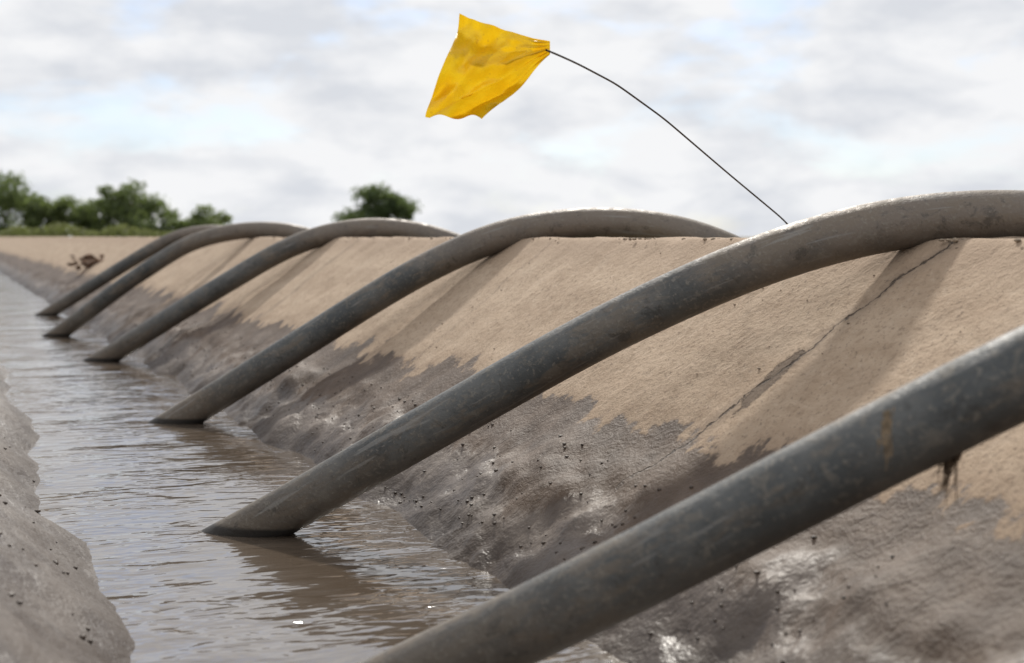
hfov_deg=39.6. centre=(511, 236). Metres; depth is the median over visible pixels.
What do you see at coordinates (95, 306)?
siphon pipe
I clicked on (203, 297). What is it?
siphon pipe
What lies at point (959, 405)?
siphon pipe
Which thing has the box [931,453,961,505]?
dry root debris
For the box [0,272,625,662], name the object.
water
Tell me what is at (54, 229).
distant shrubs
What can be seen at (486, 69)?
marker flag
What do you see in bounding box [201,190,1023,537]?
siphon pipe
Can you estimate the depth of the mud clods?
2.15 m
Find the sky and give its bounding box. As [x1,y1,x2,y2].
[0,0,1023,236]
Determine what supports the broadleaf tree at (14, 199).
on the ground
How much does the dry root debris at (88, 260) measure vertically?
0.132 m
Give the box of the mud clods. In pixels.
[0,322,894,662]
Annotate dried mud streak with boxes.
[877,407,894,490]
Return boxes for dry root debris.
[67,254,103,269]
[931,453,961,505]
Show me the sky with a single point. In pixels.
(251, 110)
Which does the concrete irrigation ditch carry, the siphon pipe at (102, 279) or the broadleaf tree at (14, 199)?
the siphon pipe at (102, 279)
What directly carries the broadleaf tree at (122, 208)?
on the ground
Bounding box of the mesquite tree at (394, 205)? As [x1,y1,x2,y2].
[331,181,423,221]
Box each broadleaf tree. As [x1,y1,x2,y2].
[0,169,60,236]
[19,195,100,236]
[68,178,183,236]
[167,203,233,231]
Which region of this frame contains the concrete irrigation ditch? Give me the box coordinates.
[0,236,1023,662]
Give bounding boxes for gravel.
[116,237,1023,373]
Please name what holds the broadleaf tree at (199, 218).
on the ground
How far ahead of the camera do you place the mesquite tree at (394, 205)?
99.22 m
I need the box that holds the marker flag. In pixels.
[425,13,787,223]
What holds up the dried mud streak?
on the siphon pipe at (959, 405)
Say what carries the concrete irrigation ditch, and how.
on the ground
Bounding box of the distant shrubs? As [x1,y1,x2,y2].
[0,221,173,236]
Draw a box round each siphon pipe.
[35,225,221,315]
[42,221,309,336]
[82,218,460,361]
[148,208,741,423]
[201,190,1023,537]
[361,325,1023,662]
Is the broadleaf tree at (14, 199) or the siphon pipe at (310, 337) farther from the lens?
the broadleaf tree at (14, 199)
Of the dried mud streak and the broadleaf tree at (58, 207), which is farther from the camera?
the broadleaf tree at (58, 207)

